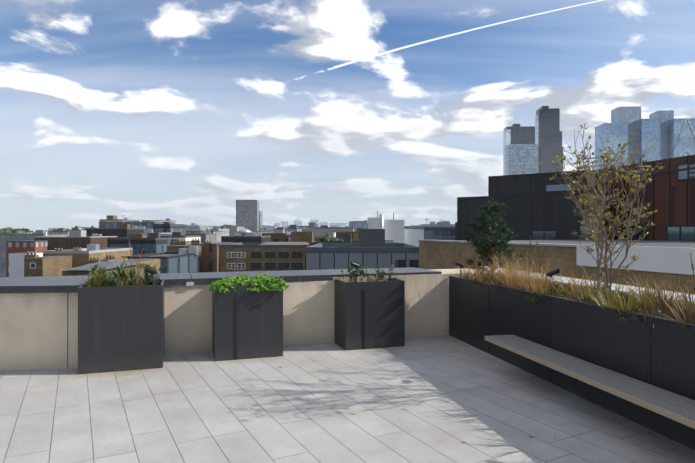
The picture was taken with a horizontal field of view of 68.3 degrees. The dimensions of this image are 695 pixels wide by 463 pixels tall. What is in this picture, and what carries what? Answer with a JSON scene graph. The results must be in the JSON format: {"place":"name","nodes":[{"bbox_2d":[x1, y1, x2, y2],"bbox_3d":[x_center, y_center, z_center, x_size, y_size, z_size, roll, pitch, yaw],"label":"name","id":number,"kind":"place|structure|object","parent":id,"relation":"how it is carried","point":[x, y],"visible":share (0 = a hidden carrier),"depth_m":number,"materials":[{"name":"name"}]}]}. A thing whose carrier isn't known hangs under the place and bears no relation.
{"place":"outdoors","nodes":[
{"label":"outdoors","id":0,"kind":"place"},
{"bbox_2d":[265,219,342,226],"bbox_3d":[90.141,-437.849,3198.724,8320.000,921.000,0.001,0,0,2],"label":"trees","id":1,"kind":"object","parent":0,"point":[301,222],"depth_m":3209.41,"materials":[{"name":"green plant"}]},
{"bbox_2d":[0,335,694,462],"bbox_3d":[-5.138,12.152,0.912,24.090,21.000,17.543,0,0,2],"label":"terrace floor","id":2,"kind":"structure","parent":0,"point":[305,403],"depth_m":4.61,"materials":[{"name":"grey tile"}]},
{"bbox_2d":[78,262,404,374],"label":"planter boxes","id":3,"kind":"object","parent":2,"relation":"on","point":[120,328],"visible":0.88,"depth_m":6.55,"materials":[{"name":"metal"}]},
{"bbox_2d":[81,241,166,286],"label":"planter plants","id":4,"kind":"object","parent":3,"relation":"in","point":[100,278],"visible":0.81,"depth_m":6.31,"materials":[{"name":"green plant"}]},
{"bbox_2d":[208,273,288,292],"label":"planter plants","id":5,"kind":"object","parent":3,"relation":"in","point":[264,282],"visible":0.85,"depth_m":6.69,"materials":[{"name":"green plant"}]},
{"bbox_2d":[341,260,396,281],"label":"planter plants","id":6,"kind":"object","parent":3,"relation":"in","point":[360,273],"visible":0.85,"depth_m":7.44,"materials":[{"name":"green plant"}]},
{"bbox_2d":[0,268,490,370],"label":"parapet wall","id":7,"kind":"structure","parent":2,"relation":"on","point":[38,331],"depth_m":6.97,"materials":[{"name":"beige concrete"}]},
{"bbox_2d":[186,282,193,285],"bbox_3d":[-0.881,0.769,7.370,5.102,0.155,0.050,0,0,-18],"label":"cable and junction box","id":8,"kind":"object","parent":7,"relation":"attached to","point":[189,283],"visible":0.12,"depth_m":6.93,"materials":[{"name":"white"}]},
{"bbox_2d":[0,267,441,292],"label":"parapet capping","id":9,"kind":"object","parent":7,"relation":"on","point":[55,284],"visible":0.62,"depth_m":7.12,"materials":[{"name":"grey metal"}]},
{"bbox_2d":[196,335,692,452],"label":"fallen leaves","id":10,"kind":"object","parent":2,"relation":"on","point":[528,378],"visible":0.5,"depth_m":5.18,"materials":[{"name":"brown plant"}]},
{"bbox_2d":[449,266,694,449],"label":"raised planter bed","id":11,"kind":"object","parent":2,"relation":"on","point":[661,354],"visible":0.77,"depth_m":5.03,"materials":[{"name":"dark grey metal"},{"name":"wood"},{"name":"black metal"}]},
{"bbox_2d":[462,196,527,282],"bbox_3d":[2.177,0.136,7.642,0.933,1.345,0.751,0,0,2],"label":"pine shrub","id":12,"kind":"object","parent":11,"relation":"in","point":[484,246],"visible":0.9,"depth_m":7.57,"materials":[{"name":"green plant"}]},
{"bbox_2d":[455,262,559,294],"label":"spotlights","id":13,"kind":"object","parent":11,"relation":"on","point":[553,272],"visible":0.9,"depth_m":5.69,"materials":[{"name":"black metal"}]},
{"bbox_2d":[451,235,694,329],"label":"ornamental grasses","id":14,"kind":"object","parent":11,"relation":"in","point":[641,303],"visible":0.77,"depth_m":5.20,"materials":[{"name":"beige plant"}]},
{"bbox_2d":[485,334,694,429],"bbox_3d":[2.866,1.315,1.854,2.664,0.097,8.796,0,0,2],"label":"bench","id":15,"kind":"object","parent":11,"relation":"on","point":[672,406],"visible":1,"depth_m":4.37,"materials":[{"name":"grey wood"}]},
{"bbox_2d":[536,123,664,305],"bbox_3d":[2.777,-0.203,5.447,1.101,2.019,1.938,0,0,37],"label":"multi stem tree","id":16,"kind":"object","parent":11,"relation":"in","point":[601,213],"visible":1,"depth_m":5.18,"materials":[{"name":"green plant"}]},
{"bbox_2d":[0,0,694,231],"label":"sky","id":17,"kind":"structure","parent":0,"point":[79,39],"materials":[{"name":"blue"}]},
{"bbox_2d":[455,157,606,240],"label":"dark building","id":18,"kind":"structure","parent":0,"point":[540,206],"depth_m":34.62,"materials":[{"name":"wood"}]},
{"bbox_2d":[418,240,694,294],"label":"neighbouring brick building","id":19,"kind":"structure","parent":0,"point":[667,258],"depth_m":16.07,"materials":[{"name":"brick"}]},
{"bbox_2d":[592,155,694,240],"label":"brick building","id":20,"kind":"structure","parent":0,"point":[669,195],"depth_m":30.13,"materials":[{"name":"brick"}]},
{"label":"ground surface","id":21,"kind":"structure","parent":0,"visible":0},
{"bbox_2d":[0,225,93,233],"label":"park trees","id":22,"kind":"object","parent":21,"relation":"on","point":[7,231],"depth_m":291.07,"materials":[{"name":"green plant"}]},
{"bbox_2d":[0,218,278,235],"bbox_3d":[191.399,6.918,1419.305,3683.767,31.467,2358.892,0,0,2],"label":"field blocks","id":23,"kind":"structure","parent":21,"relation":"on","point":[197,228],"depth_m":364.83,"materials":[{"name":"stone"}]},
{"bbox_2d":[0,211,454,276],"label":"city buildings","id":24,"kind":"structure","parent":21,"relation":"on","point":[176,248],"depth_m":68.44,"materials":[{"name":"brick"}]},
{"bbox_2d":[317,223,450,242],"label":"roof garden shrubs","id":25,"kind":"object","parent":24,"relation":"on","point":[330,240],"visible":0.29,"depth_m":60.27,"materials":[{"name":"green plant"}]},
{"bbox_2d":[0,47,691,231],"bbox_3d":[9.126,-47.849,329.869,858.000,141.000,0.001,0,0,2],"label":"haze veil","id":26,"kind":"object","parent":21,"relation":"on","point":[276,165],"depth_m":331.62,"materials":[{"name":"white"}]},
{"bbox_2d":[0,85,694,229],"bbox_3d":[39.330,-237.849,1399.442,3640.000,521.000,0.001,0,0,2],"label":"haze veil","id":27,"kind":"object","parent":21,"relation":"on","point":[261,168],"depth_m":1407.69,"materials":[{"name":"white"}]},
{"bbox_2d":[0,47,694,231],"bbox_3d":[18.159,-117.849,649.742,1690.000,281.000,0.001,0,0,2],"label":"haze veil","id":28,"kind":"object","parent":21,"relation":"on","point":[289,162],"depth_m":652.52,"materials":[{"name":"white"}]},
{"bbox_2d":[235,106,694,231],"bbox_3d":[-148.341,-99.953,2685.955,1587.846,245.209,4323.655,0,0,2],"label":"distant skyscrapers","id":29,"kind":"structure","parent":21,"relation":"on","point":[543,150],"depth_m":864.02,"materials":[{"name":"blue glass"}]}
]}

